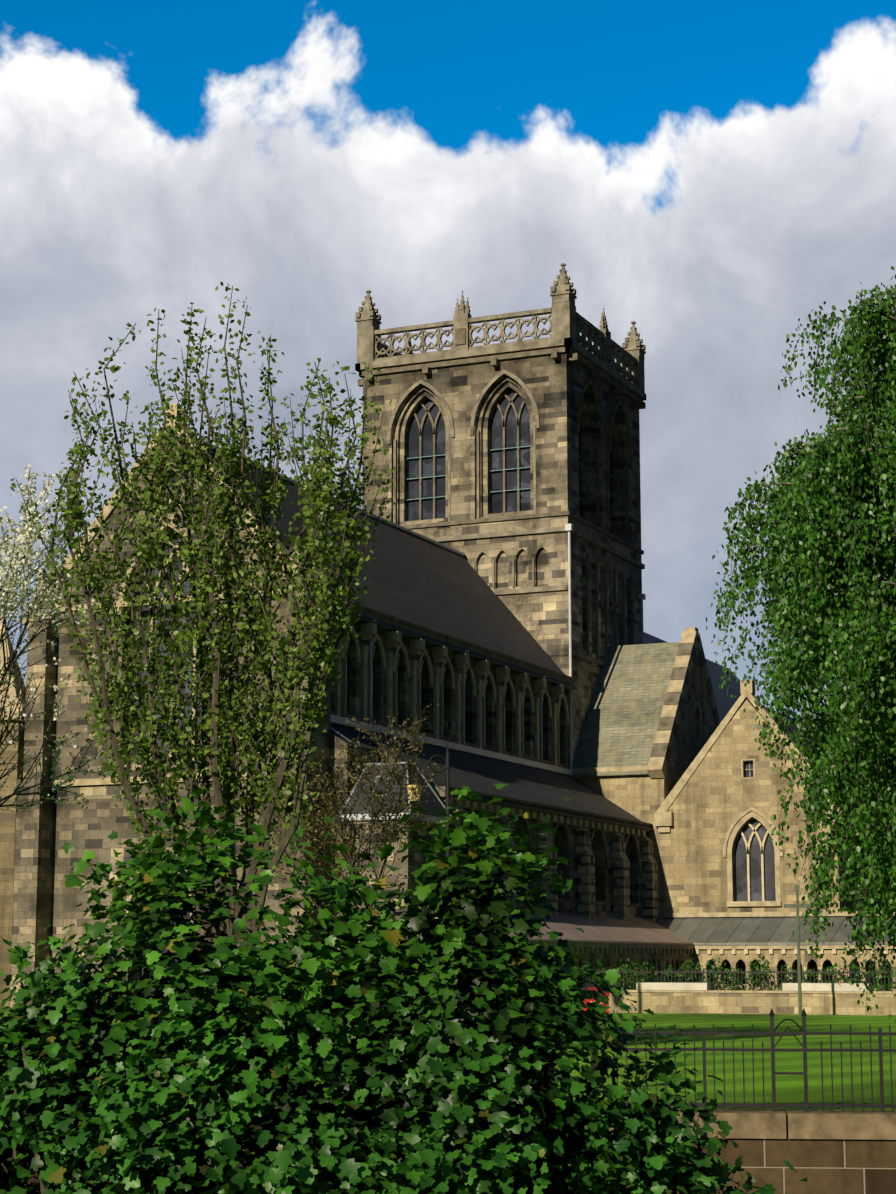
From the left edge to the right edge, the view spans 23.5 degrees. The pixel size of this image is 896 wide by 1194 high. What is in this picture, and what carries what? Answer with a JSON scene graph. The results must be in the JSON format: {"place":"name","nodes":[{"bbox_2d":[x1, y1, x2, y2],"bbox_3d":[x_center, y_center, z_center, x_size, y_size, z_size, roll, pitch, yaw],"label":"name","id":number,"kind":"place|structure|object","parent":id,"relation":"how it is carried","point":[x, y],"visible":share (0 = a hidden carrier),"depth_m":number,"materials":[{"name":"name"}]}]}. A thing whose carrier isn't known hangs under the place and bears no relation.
{"place":"outdoors","nodes":[
{"label":"outdoors","id":0,"kind":"place"},
{"bbox_2d":[49,433,569,1001],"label":"church wall","id":1,"kind":"structure","parent":0,"point":[95,823],"depth_m":86.87,"materials":[{"name":"beige stone"}]},
{"bbox_2d":[0,1007,895,1136],"bbox_3d":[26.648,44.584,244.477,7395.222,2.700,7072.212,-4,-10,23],"label":"terrain","id":2,"kind":"structure","parent":0,"point":[789,1089],"depth_m":40.35,"materials":[{"name":"green plant"}]},
{"bbox_2d":[0,614,25,1006],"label":"building","id":3,"kind":"structure","parent":2,"relation":"on","point":[7,836],"depth_m":88.12,"materials":[{"name":"stone"}]},
{"bbox_2d":[0,464,126,814],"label":"blossom tree","id":4,"kind":"object","parent":2,"relation":"on","point":[13,577],"depth_m":48.83,"materials":[{"name":"white plant"}]},
{"bbox_2d":[9,282,400,949],"bbox_3d":[-4.393,1.147,38.014,7.136,14.189,4.475,0,-10,-1],"label":"young tree","id":5,"kind":"object","parent":2,"relation":"on","point":[147,492],"depth_m":37.71,"materials":[{"name":"green plant"}]},
{"bbox_2d":[10,403,576,1007],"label":"church nave","id":6,"kind":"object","parent":2,"relation":"on","point":[436,595],"visible":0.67,"depth_m":91.82,"materials":[{"name":"beige stone"}]},
{"bbox_2d":[195,703,452,941],"bbox_3d":[-2.477,5.931,46.411,5.134,7.558,5.762,-4,-10,23],"label":"bare shrub","id":7,"kind":"object","parent":2,"relation":"on","point":[341,807],"depth_m":46.87,"materials":[{"name":"plant"}]},
{"bbox_2d":[0,783,807,1193],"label":"maple bush","id":8,"kind":"object","parent":2,"relation":"on","point":[372,1145],"depth_m":12.96,"materials":[{"name":"green plant"}]},
{"bbox_2d":[407,743,449,983],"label":"street lamp","id":9,"kind":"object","parent":2,"relation":"on","point":[447,785],"depth_m":65.76,"materials":[{"name":"black metal"}]},
{"bbox_2d":[1,1109,895,1193],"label":"retaining wall","id":10,"kind":"structure","parent":2,"relation":"on","point":[838,1152],"depth_m":25.27,"materials":[{"name":"stone"}]},
{"bbox_2d":[616,1008,895,1111],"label":"metal fence","id":11,"kind":"object","parent":10,"relation":"on","point":[804,1050],"visible":0.81,"depth_m":25.75,"materials":[{"name":"black metal"}]},
{"bbox_2d":[330,724,640,949],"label":"side aisle wall","id":12,"kind":"structure","parent":2,"relation":"on","point":[566,901],"depth_m":97.47,"materials":[{"name":"beige stone"}]},
{"bbox_2d":[581,984,609,1092],"bbox_3d":[2.033,6.107,29.845,0.390,1.475,0.400,0,-10,-2],"label":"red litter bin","id":13,"kind":"object","parent":2,"relation":"on","point":[586,987],"visible":0.27,"depth_m":29.76,"materials":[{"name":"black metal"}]},
{"bbox_2d":[576,648,716,917],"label":"transept wall","id":14,"kind":"structure","parent":2,"relation":"on","point":[642,798],"depth_m":108.98,"materials":[{"name":"beige stone"}]},
{"bbox_2d":[578,982,895,1014],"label":"low stone wall","id":15,"kind":"structure","parent":2,"relation":"on","point":[707,998],"depth_m":74.80,"materials":[{"name":"stone"}]},
{"bbox_2d":[576,968,895,990],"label":"railing","id":16,"kind":"object","parent":15,"relation":"on","point":[720,972],"visible":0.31,"depth_m":76.30,"materials":[{"name":"black metal"}]},
{"bbox_2d":[588,955,895,990],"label":"hedge","id":17,"kind":"object","parent":2,"relation":"on","point":[766,967],"depth_m":76.87,"materials":[{"name":"green plant"}]},
{"bbox_2d":[784,885,810,1016],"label":"lamp post","id":18,"kind":"object","parent":2,"relation":"on","point":[797,905],"visible":0.88,"depth_m":71.22,"materials":[{"name":"black metal"}]},
{"bbox_2d":[706,266,895,1053],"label":"tree","id":19,"kind":"object","parent":2,"relation":"on","point":[827,636],"depth_m":35.38,"materials":[{"name":"green plant"}]},
{"bbox_2d":[0,0,895,725],"label":"sky","id":20,"kind":"structure","parent":0,"point":[705,175],"materials":[{"name":"white"}]},
{"bbox_2d":[330,715,658,1006],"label":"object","id":21,"kind":"object","parent":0,"point":[532,789],"visible":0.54,"depth_m":95.40,"materials":[{"name":"grey stone"}]},
{"bbox_2d":[355,263,645,769],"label":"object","id":22,"kind":"object","parent":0,"point":[510,456],"visible":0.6,"depth_m":116.06,"materials":[{"name":"beige stone"}]},
{"bbox_2d":[362,353,641,757],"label":"tower","id":23,"kind":"structure","parent":0,"point":[555,387],"depth_m":114.94,"materials":[{"name":"beige stone"}]},
{"bbox_2d":[572,627,720,777],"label":"gabled roof","id":24,"kind":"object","parent":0,"point":[630,725],"visible":0.77,"depth_m":111.86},
{"bbox_2d":[431,911,894,944],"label":"cloister roof","id":25,"kind":"structure","parent":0,"point":[747,928],"depth_m":101.96,"materials":[{"name":"grey tile"}]},
{"bbox_2d":[644,632,740,721],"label":"roof","id":26,"kind":"object","parent":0,"point":[725,703],"depth_m":148.40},
{"bbox_2d":[494,947,895,1002],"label":"low wall","id":27,"kind":"structure","parent":0,"point":[702,957],"depth_m":99.84,"materials":[{"name":"beige stone"}]},
{"bbox_2d":[528,939,895,953],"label":"eaves cornice","id":28,"kind":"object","parent":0,"point":[649,948],"visible":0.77,"depth_m":98.97,"materials":[{"name":"beige stone"}]},
{"bbox_2d":[654,680,841,983],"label":"gable stone trim","id":29,"kind":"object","parent":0,"point":[757,874],"visible":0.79,"depth_m":105.86,"materials":[{"name":"beige stone"}]},
{"bbox_2d":[665,700,891,984],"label":"gabled building","id":30,"kind":"structure","parent":0,"point":[717,796],"depth_m":106.24,"materials":[{"name":"beige stone"}]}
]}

